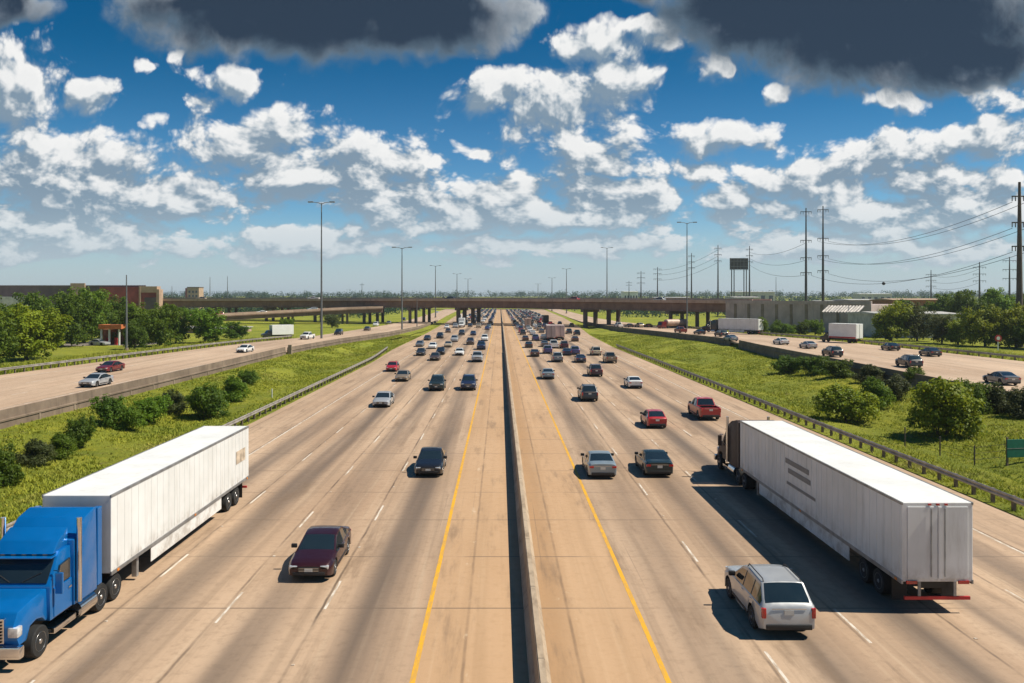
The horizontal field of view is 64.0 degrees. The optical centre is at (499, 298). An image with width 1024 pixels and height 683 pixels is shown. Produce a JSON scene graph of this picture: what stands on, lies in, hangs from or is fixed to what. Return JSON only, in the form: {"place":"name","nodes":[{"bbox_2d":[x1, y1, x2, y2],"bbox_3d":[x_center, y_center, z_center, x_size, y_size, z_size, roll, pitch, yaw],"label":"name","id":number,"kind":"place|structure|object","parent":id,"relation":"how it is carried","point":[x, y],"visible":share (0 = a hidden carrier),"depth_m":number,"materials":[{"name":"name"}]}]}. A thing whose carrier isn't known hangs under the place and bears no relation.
{"place":"outdoors","nodes":[
{"label":"outdoors","id":0,"kind":"place"},
{"bbox_2d":[49,342,166,346],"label":"car park","id":1,"kind":"structure","parent":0,"point":[81,344],"depth_m":188.60,"materials":[{"name":"grey asphalt"}]},
{"bbox_2d":[98,323,133,344],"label":"filling station","id":2,"kind":"object","parent":1,"relation":"on","point":[106,330],"visible":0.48,"depth_m":186.51,"materials":[{"name":"orange metal"}]},
{"bbox_2d":[0,309,455,409],"bbox_3d":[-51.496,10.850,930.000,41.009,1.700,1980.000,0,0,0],"label":"collector road","id":3,"kind":"structure","parent":0,"point":[58,382],"depth_m":117.99,"materials":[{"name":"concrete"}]},
{"bbox_2d":[78,373,113,386],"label":"sedan","id":4,"kind":"object","parent":3,"relation":"on","point":[94,379],"visible":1,"depth_m":93.71,"materials":[{"name":"silver paint"}]},
{"bbox_2d":[95,361,124,371],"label":"sedan","id":5,"kind":"object","parent":3,"relation":"on","point":[110,366],"visible":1,"depth_m":112.42,"materials":[{"name":"red paint"}]},
{"bbox_2d":[308,201,334,337],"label":"street lamp","id":6,"kind":"object","parent":3,"relation":"on","point":[321,322],"visible":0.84,"depth_m":213.83,"materials":[{"name":"grey metal"}]},
{"bbox_2d":[0,312,1016,408],"bbox_3d":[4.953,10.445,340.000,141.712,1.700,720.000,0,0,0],"label":"side road markings","id":7,"kind":"object","parent":3,"relation":"on","point":[412,324],"visible":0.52,"depth_m":117.93,"materials":[{"name":"white paint"}]},
{"bbox_2d":[0,308,1023,523],"bbox_3d":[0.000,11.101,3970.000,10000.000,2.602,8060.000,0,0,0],"label":"ground","id":8,"kind":"structure","parent":0,"point":[301,325],"depth_m":99.12,"materials":[{"name":"green plant"}]},
{"bbox_2d":[0,306,20,363],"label":"tree","id":9,"kind":"object","parent":8,"relation":"on","point":[9,344],"visible":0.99,"depth_m":129.23,"materials":[{"name":"green plant"}]},
{"bbox_2d":[0,443,25,487],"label":"bush","id":10,"kind":"object","parent":8,"relation":"on","point":[10,472],"visible":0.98,"depth_m":52.38,"materials":[{"name":"green plant"}]},
{"bbox_2d":[0,290,54,320],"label":"tree","id":11,"kind":"object","parent":8,"relation":"on","point":[31,302],"visible":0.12,"depth_m":186.94,"materials":[{"name":"green plant"}]},
{"bbox_2d":[13,438,57,467],"bbox_3d":[-33.097,11.013,58.511,3.205,2.248,2.747,0,0,34],"label":"bush","id":12,"kind":"object","parent":8,"relation":"on","point":[36,452],"visible":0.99,"depth_m":58.23,"materials":[{"name":"green plant"}]},
{"bbox_2d":[0,302,73,359],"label":"tree","id":13,"kind":"object","parent":8,"relation":"on","point":[35,333],"visible":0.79,"depth_m":138.23,"materials":[{"name":"green plant"}]},
{"bbox_2d":[48,432,78,459],"bbox_3d":[-32.865,11.034,61.212,2.587,2.353,3.019,0,0,-45],"label":"bush","id":14,"kind":"object","parent":8,"relation":"on","point":[62,444],"visible":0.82,"depth_m":60.96,"materials":[{"name":"green plant"}]},
{"bbox_2d":[36,292,93,346],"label":"tree","id":15,"kind":"object","parent":8,"relation":"on","point":[74,334],"visible":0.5,"depth_m":178.12,"materials":[{"name":"green plant"}]},
{"bbox_2d":[59,413,97,448],"bbox_3d":[-33.448,10.619,65.077,2.837,2.992,2.878,0,0,-26],"label":"bush","id":16,"kind":"object","parent":8,"relation":"on","point":[81,430],"visible":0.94,"depth_m":64.63,"materials":[{"name":"green plant"}]},
{"bbox_2d":[0,283,162,317],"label":"long building","id":17,"kind":"structure","parent":8,"relation":"on","point":[148,296],"depth_m":395.00,"materials":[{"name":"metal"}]},
{"bbox_2d":[58,286,112,342],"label":"tree","id":18,"kind":"object","parent":8,"relation":"on","point":[96,303],"visible":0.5,"depth_m":195.18,"materials":[{"name":"green plant"}]},
{"bbox_2d":[88,393,127,428],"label":"bush","id":19,"kind":"object","parent":8,"relation":"on","point":[108,409],"visible":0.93,"depth_m":72.79,"materials":[{"name":"green plant"}]},
{"bbox_2d":[95,294,143,337],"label":"tree","id":20,"kind":"object","parent":8,"relation":"on","point":[112,315],"visible":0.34,"depth_m":213.40,"materials":[{"name":"green plant"}]},
{"bbox_2d":[108,404,148,430],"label":"bush","id":21,"kind":"object","parent":8,"relation":"on","point":[131,415],"visible":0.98,"depth_m":73.06,"materials":[{"name":"green plant"}]},
{"bbox_2d":[111,302,154,342],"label":"tree","id":22,"kind":"object","parent":8,"relation":"on","point":[133,312],"visible":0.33,"depth_m":188.26,"materials":[{"name":"green plant"}]},
{"bbox_2d":[121,317,149,348],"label":"tree","id":23,"kind":"object","parent":8,"relation":"on","point":[135,332],"visible":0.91,"depth_m":168.29,"materials":[{"name":"green plant"}]},
{"bbox_2d":[0,347,285,428],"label":"retaining wall","id":24,"kind":"structure","parent":8,"relation":"on","point":[13,416],"depth_m":88.54,"materials":[{"name":"concrete"}]},
{"bbox_2d":[0,335,291,373],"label":"guardrail","id":25,"kind":"object","parent":8,"relation":"on","point":[96,358],"visible":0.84,"depth_m":140.19,"materials":[{"name":"metal"}]},
{"bbox_2d":[133,394,173,422],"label":"bush","id":26,"kind":"object","parent":8,"relation":"on","point":[153,408],"visible":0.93,"depth_m":77.71,"materials":[{"name":"green plant"}]},
{"bbox_2d":[137,302,183,345],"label":"tree","id":27,"kind":"object","parent":8,"relation":"on","point":[156,326],"visible":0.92,"depth_m":177.96,"materials":[{"name":"green plant"}]},
{"bbox_2d":[161,388,188,413],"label":"bush","id":28,"kind":"object","parent":8,"relation":"on","point":[179,403],"visible":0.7,"depth_m":84.04,"materials":[{"name":"green plant"}]},
{"bbox_2d":[168,306,189,342],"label":"tree","id":29,"kind":"object","parent":8,"relation":"on","point":[179,326],"visible":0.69,"depth_m":194.74,"materials":[{"name":"green plant"}]},
{"bbox_2d":[185,287,203,308],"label":"tan block","id":30,"kind":"structure","parent":8,"relation":"on","point":[194,292],"depth_m":900.00,"materials":[{"name":"beige concrete"}]},
{"bbox_2d":[6,346,387,531],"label":"guardrail","id":31,"kind":"object","parent":8,"relation":"on","point":[234,422],"visible":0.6,"depth_m":92.98,"materials":[{"name":"metal"}]},
{"bbox_2d":[183,307,227,341],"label":"tree","id":32,"kind":"object","parent":8,"relation":"on","point":[208,323],"visible":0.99,"depth_m":194.08,"materials":[{"name":"green plant"}]},
{"bbox_2d":[184,382,229,419],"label":"bush","id":33,"kind":"object","parent":8,"relation":"on","point":[204,400],"visible":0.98,"depth_m":82.60,"materials":[{"name":"green plant"}]},
{"bbox_2d":[218,375,250,401],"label":"bush","id":34,"kind":"object","parent":8,"relation":"on","point":[236,387],"visible":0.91,"depth_m":96.28,"materials":[{"name":"green plant"}]},
{"bbox_2d":[222,321,249,338],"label":"tree","id":35,"kind":"object","parent":8,"relation":"on","point":[235,330],"visible":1,"depth_m":214.32,"materials":[{"name":"green plant"}]},
{"bbox_2d":[236,369,260,383],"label":"bush","id":36,"kind":"object","parent":8,"relation":"on","point":[248,377],"visible":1,"depth_m":111.26,"materials":[{"name":"green plant"}]},
{"bbox_2d":[261,325,293,337],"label":"box truck","id":37,"kind":"object","parent":8,"relation":"on","point":[277,330],"visible":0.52,"depth_m":222.29,"materials":[{"name":"white metal"}]},
{"bbox_2d":[186,306,382,323],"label":"ramp bridge","id":38,"kind":"structure","parent":8,"relation":"on","point":[292,314],"depth_m":358.72,"materials":[{"name":"beige concrete"}]},
{"bbox_2d":[323,314,342,327],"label":"tree","id":39,"kind":"object","parent":8,"relation":"on","point":[332,320],"visible":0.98,"depth_m":317.98,"materials":[{"name":"green plant"}]},
{"bbox_2d":[287,320,437,353],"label":"retaining wall","id":40,"kind":"structure","parent":8,"relation":"on","point":[305,347],"depth_m":209.76,"materials":[{"name":"concrete"}]},
{"bbox_2d":[163,297,771,327],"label":"overpass","id":41,"kind":"object","parent":8,"relation":"on","point":[669,306],"visible":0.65,"depth_m":366.62,"materials":[{"name":"concrete"}]},
{"bbox_2d":[0,309,1023,682],"bbox_3d":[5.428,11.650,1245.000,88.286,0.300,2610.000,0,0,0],"label":"motorway","id":42,"kind":"structure","parent":8,"relation":"on","point":[276,621],"depth_m":35.52,"materials":[{"name":"concrete"}]},
{"bbox_2d":[0,426,248,659],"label":"semi truck","id":43,"kind":"object","parent":42,"relation":"on","point":[70,550],"visible":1,"depth_m":31.00,"materials":[{"name":"metal"}]},
{"bbox_2d":[289,525,350,575],"bbox_3d":[-7.750,10.767,35.603,2.240,1.455,4.902,0,0,0],"label":"sedan","id":44,"kind":"object","parent":42,"relation":"on","point":[322,550],"visible":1,"depth_m":34.56,"materials":[{"name":"paint"}]},
{"bbox_2d":[372,391,394,406],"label":"sedan","id":45,"kind":"object","parent":42,"relation":"on","point":[384,398],"visible":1,"depth_m":87.67,"materials":[{"name":"silver paint"}]},
{"bbox_2d":[413,447,446,474],"bbox_3d":[-4.626,10.767,55.081,2.240,1.455,4.902,0,0,0],"label":"sedan","id":46,"kind":"object","parent":42,"relation":"on","point":[430,460],"visible":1,"depth_m":53.79,"materials":[{"name":"black paint"}]},
{"bbox_2d":[428,374,445,390],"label":"sport utility vehicle","id":47,"kind":"object","parent":42,"relation":"on","point":[437,381],"visible":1,"depth_m":103.06,"materials":[{"name":"green paint"}]},
{"bbox_2d":[459,374,477,389],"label":"sport utility vehicle","id":48,"kind":"object","parent":42,"relation":"on","point":[468,381],"visible":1,"depth_m":103.28,"materials":[{"name":"blue paint"}]},
{"bbox_2d":[30,311,1023,682],"bbox_3d":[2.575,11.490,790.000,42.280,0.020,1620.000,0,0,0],"label":"lane markings","id":49,"kind":"object","parent":42,"relation":"on","point":[630,595],"visible":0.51,"depth_m":36.33,"materials":[{"name":"yellow paint"}]},
{"bbox_2d":[504,348,550,682],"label":"median barrier","id":50,"kind":"object","parent":42,"relation":"on","point":[538,662],"visible":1,"depth_m":32.76,"materials":[{"name":"concrete"}]},
{"bbox_2d":[577,383,597,400],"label":"sport utility vehicle","id":51,"kind":"object","parent":42,"relation":"on","point":[587,391],"visible":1,"depth_m":91.76,"materials":[{"name":"grey paint"}]},
{"bbox_2d":[581,450,616,475],"bbox_3d":[6.555,10.767,54.587,2.240,1.455,4.902,0,0,0],"label":"sedan","id":52,"kind":"object","parent":42,"relation":"on","point":[597,462],"visible":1,"depth_m":52.64,"materials":[{"name":"silver paint"}]},
{"bbox_2d":[624,376,642,387],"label":"sedan","id":53,"kind":"object","parent":42,"relation":"on","point":[632,381],"visible":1,"depth_m":105.14,"materials":[{"name":"white paint"}]},
{"bbox_2d":[640,409,666,427],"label":"hatchback","id":54,"kind":"object","parent":42,"relation":"on","point":[652,417],"visible":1,"depth_m":72.92,"materials":[{"name":"red paint"}]},
{"bbox_2d":[635,449,672,474],"bbox_3d":[10.279,10.767,55.083,2.240,1.455,4.902,0,0,0],"label":"sedan","id":55,"kind":"object","parent":42,"relation":"on","point":[653,461],"visible":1,"depth_m":53.25,"materials":[{"name":"teal paint"}]},
{"bbox_2d":[688,397,720,418],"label":"pickup truck","id":56,"kind":"object","parent":42,"relation":"on","point":[699,407],"visible":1,"depth_m":79.07,"materials":[{"name":"red paint"}]},
{"bbox_2d":[724,563,815,629],"bbox_3d":[9.750,10.572,30.080,2.340,1.843,4.952,0,0,0],"label":"sport utility vehicle","id":57,"kind":"object","parent":42,"relation":"on","point":[771,596],"visible":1,"depth_m":28.16,"materials":[{"name":"silver paint"}]},
{"bbox_2d":[714,416,973,599],"bbox_3d":[16.000,9.466,43.365,3.000,4.062,26.910,0,0,0],"label":"semi truck","id":58,"kind":"object","parent":42,"relation":"on","point":[898,530],"visible":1,"depth_m":33.91,"materials":[{"name":"metal"}]},
{"bbox_2d":[163,289,1023,317],"bbox_3d":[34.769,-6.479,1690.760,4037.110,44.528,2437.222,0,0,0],"label":"woodland","id":59,"kind":"object","parent":8,"relation":"on","point":[801,296],"visible":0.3,"depth_m":1549.91,"materials":[{"name":"green plant"}]},
{"bbox_2d":[588,322,730,345],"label":"retaining wall","id":60,"kind":"structure","parent":8,"relation":"on","point":[716,340],"depth_m":229.33,"materials":[{"name":"concrete"}]},
{"bbox_2d":[730,258,747,296],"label":"billboard","id":61,"kind":"object","parent":8,"relation":"on","point":[739,263],"visible":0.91,"depth_m":499.70,"materials":[{"name":"metal"}]},
{"bbox_2d":[730,292,774,300],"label":"shed","id":62,"kind":"structure","parent":8,"relation":"on","point":[766,295],"depth_m":900.00,"materials":[{"name":"metal"}]},
{"bbox_2d":[771,354,803,373],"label":"bush","id":63,"kind":"object","parent":8,"relation":"on","point":[788,364],"visible":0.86,"depth_m":123.56,"materials":[{"name":"green plant"}]},
{"bbox_2d":[800,208,811,300],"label":"power pole","id":64,"kind":"object","parent":8,"relation":"on","point":[805,240],"visible":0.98,"depth_m":329.75,"materials":[{"name":"metal"}]},
{"bbox_2d":[725,300,892,331],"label":"warehouse building","id":65,"kind":"structure","parent":8,"relation":"on","point":[790,312],"depth_m":266.50,"materials":[{"name":"concrete"}]},
{"bbox_2d":[796,355,830,375],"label":"bush","id":66,"kind":"object","parent":8,"relation":"on","point":[813,365],"visible":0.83,"depth_m":118.54,"materials":[{"name":"green plant"}]},
{"bbox_2d":[804,319,824,334],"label":"tree","id":67,"kind":"object","parent":8,"relation":"on","point":[815,327],"visible":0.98,"depth_m":230.71,"materials":[{"name":"green plant"}]},
{"bbox_2d":[616,344,1023,511],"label":"guardrail","id":68,"kind":"object","parent":8,"relation":"on","point":[993,492],"visible":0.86,"depth_m":62.06,"materials":[{"name":"metal"}]},
{"bbox_2d":[817,206,828,300],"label":"power pole","id":69,"kind":"object","parent":8,"relation":"on","point":[822,238],"visible":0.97,"depth_m":329.75,"materials":[{"name":"metal"}]},
{"bbox_2d":[819,358,857,378],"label":"bush","id":70,"kind":"object","parent":8,"relation":"on","point":[840,369],"visible":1,"depth_m":112.62,"materials":[{"name":"green plant"}]},
{"bbox_2d":[822,305,864,333],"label":"awning","id":71,"kind":"object","parent":8,"relation":"on","point":[841,308],"visible":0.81,"depth_m":240.18,"materials":[{"name":"metal"}]},
{"bbox_2d":[810,383,882,424],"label":"bush","id":72,"kind":"object","parent":8,"relation":"on","point":[851,404],"visible":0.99,"depth_m":79.73,"materials":[{"name":"green plant"}]},
{"bbox_2d":[688,326,1023,359],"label":"guardrail","id":73,"kind":"object","parent":8,"relation":"on","point":[957,350],"visible":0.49,"depth_m":154.95,"materials":[{"name":"metal"}]},
{"bbox_2d":[851,364,885,382],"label":"bush","id":74,"kind":"object","parent":8,"relation":"on","point":[869,371],"visible":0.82,"depth_m":105.36,"materials":[{"name":"green plant"}]},
{"bbox_2d":[853,294,891,298],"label":"shed","id":75,"kind":"structure","parent":8,"relation":"on","point":[872,296],"depth_m":1000.00,"materials":[{"name":"metal"}]},
{"bbox_2d":[855,376,896,410],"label":"bush","id":76,"kind":"object","parent":8,"relation":"on","point":[881,391],"visible":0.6,"depth_m":85.85,"materials":[{"name":"green plant"}]},
{"bbox_2d":[738,340,1015,412],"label":"retaining wall","id":77,"kind":"structure","parent":8,"relation":"on","point":[770,351],"depth_m":133.42,"materials":[{"name":"concrete"}]},
{"bbox_2d":[871,299,916,340],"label":"tree","id":78,"kind":"object","parent":8,"relation":"on","point":[886,320],"visible":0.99,"depth_m":193.80,"materials":[{"name":"green plant"}]},
{"bbox_2d":[885,373,912,399],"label":"bush","id":79,"kind":"object","parent":8,"relation":"on","point":[899,386],"visible":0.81,"depth_m":89.98,"materials":[{"name":"green plant"}]},
{"bbox_2d":[870,299,936,309],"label":"shed","id":80,"kind":"structure","parent":8,"relation":"on","point":[890,301],"depth_m":330.52,"materials":[{"name":"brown metal"}]},
{"bbox_2d":[845,311,962,337],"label":"shed","id":81,"kind":"structure","parent":8,"relation":"on","point":[863,318],"depth_m":222.92,"materials":[{"name":"metal"}]},
{"bbox_2d":[902,366,926,383],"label":"bush","id":82,"kind":"object","parent":8,"relation":"on","point":[908,374],"visible":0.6,"depth_m":98.26,"materials":[{"name":"green plant"}]},
{"bbox_2d":[899,301,936,340],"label":"tree","id":83,"kind":"object","parent":8,"relation":"on","point":[920,328],"visible":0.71,"depth_m":193.96,"materials":[{"name":"green plant"}]},
{"bbox_2d":[922,292,955,311],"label":"tree","id":84,"kind":"object","parent":8,"relation":"on","point":[938,305],"visible":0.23,"depth_m":267.36,"materials":[{"name":"green plant"}]},
{"bbox_2d":[925,313,959,343],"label":"tree","id":85,"kind":"object","parent":8,"relation":"on","point":[937,323],"visible":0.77,"depth_m":182.41,"materials":[{"name":"green plant"}]},
{"bbox_2d":[904,376,987,439],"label":"bush","id":86,"kind":"object","parent":8,"relation":"on","point":[947,404],"visible":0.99,"depth_m":69.80,"materials":[{"name":"green plant"}]},
{"bbox_2d":[904,427,1005,464],"bbox_3d":[33.975,11.447,62.517,1.694,2.089,8.428,0,0,-25],"label":"wire fence","id":87,"kind":"object","parent":8,"relation":"on","point":[905,440],"visible":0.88,"depth_m":62.66,"materials":[{"name":"grey metal"}]},
{"bbox_2d":[942,318,976,344],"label":"tree","id":88,"kind":"object","parent":8,"relation":"on","point":[955,333],"visible":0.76,"depth_m":178.42,"materials":[{"name":"green plant"}]},
{"bbox_2d":[942,288,987,323],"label":"tree","id":89,"kind":"object","parent":8,"relation":"on","point":[959,303],"visible":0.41,"depth_m":237.95,"materials":[{"name":"green plant"}]},
{"bbox_2d":[957,377,991,414],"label":"bush","id":90,"kind":"object","parent":8,"relation":"on","point":[980,391],"visible":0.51,"depth_m":77.82,"materials":[{"name":"green plant"}]},
{"bbox_2d":[954,303,1008,346],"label":"tree","id":91,"kind":"object","parent":8,"relation":"on","point":[977,327],"visible":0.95,"depth_m":170.67,"materials":[{"name":"green plant"}]},
{"bbox_2d":[978,287,1015,318],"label":"tree","id":92,"kind":"object","parent":8,"relation":"on","point":[993,295],"visible":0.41,"depth_m":249.20,"materials":[{"name":"green plant"}]},
{"bbox_2d":[984,381,1016,413],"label":"bush","id":93,"kind":"object","parent":8,"relation":"on","point":[998,403],"visible":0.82,"depth_m":77.72,"materials":[{"name":"green plant"}]},
{"bbox_2d":[990,302,1023,347],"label":"tree","id":94,"kind":"object","parent":8,"relation":"on","point":[1009,323],"visible":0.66,"depth_m":167.84,"materials":[{"name":"green plant"}]},
{"bbox_2d":[1002,386,1023,419],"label":"bush","id":95,"kind":"object","parent":8,"relation":"on","point":[1015,396],"visible":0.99,"depth_m":74.47,"materials":[{"name":"green plant"}]},
{"bbox_2d":[1006,437,1023,465],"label":"green sign","id":96,"kind":"object","parent":8,"relation":"on","point":[1014,448],"visible":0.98,"depth_m":58.97,"materials":[{"name":"metal"}]},
{"bbox_2d":[1012,182,1023,346],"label":"power pole","id":97,"kind":"object","parent":8,"relation":"on","point":[1019,281],"visible":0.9,"depth_m":171.69,"materials":[{"name":"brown metal"}]},
{"bbox_2d":[0,0,1023,296],"label":"sky","id":98,"kind":"structure","parent":0,"point":[172,145],"materials":[{"name":"blue"}]},
{"bbox_2d":[163,296,977,308],"bbox_3d":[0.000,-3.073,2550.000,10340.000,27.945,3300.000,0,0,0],"label":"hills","id":99,"kind":"structure","parent":0,"point":[849,297],"depth_m":1972.79,"materials":[{"name":"green plant"}]},
{"bbox_2d":[547,309,1023,390],"bbox_3d":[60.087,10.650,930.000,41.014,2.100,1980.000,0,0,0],"label":"frontage road","id":100,"kind":"structure","parent":0,"point":[970,368],"depth_m":134.56,"materials":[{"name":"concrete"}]},
{"bbox_2d":[657,319,685,327],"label":"tanker truck","id":101,"kind":"object","parent":100,"relation":"on","point":[667,323],"visible":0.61,"depth_m":293.55,"materials":[{"name":"red paint"}]},
{"bbox_2d":[677,222,696,328],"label":"street lamp","id":102,"kind":"object","parent":100,"relation":"on","point":[686,283],"visible":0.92,"depth_m":287.85,"materials":[{"name":"grey metal"}]},
{"bbox_2d":[701,318,763,333],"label":"semi truck","id":103,"kind":"object","parent":100,"relation":"on","point":[750,326],"visible":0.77,"depth_m":234.50,"materials":[{"name":"metal"}]},
{"bbox_2d":[821,345,843,356],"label":"sport utility vehicle","id":104,"kind":"object","parent":100,"relation":"on","point":[836,350],"visible":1,"depth_m":135.09,"materials":[{"name":"black paint"}]},
{"bbox_2d":[820,323,862,342],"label":"box truck","id":105,"kind":"object","parent":100,"relation":"on","point":[853,333],"visible":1,"depth_m":179.55,"materials":[{"name":"white metal"}]},
{"bbox_2d":[895,354,922,367],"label":"sport utility vehicle","id":106,"kind":"object","parent":100,"relation":"on","point":[907,360],"visible":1,"depth_m":113.92,"materials":[{"name":"grey paint"}]},
{"bbox_2d":[982,371,1020,384],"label":"sedan","id":107,"kind":"object","parent":100,"relation":"on","point":[1004,377],"visible":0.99,"depth_m":91.45,"materials":[{"name":"grey paint"}]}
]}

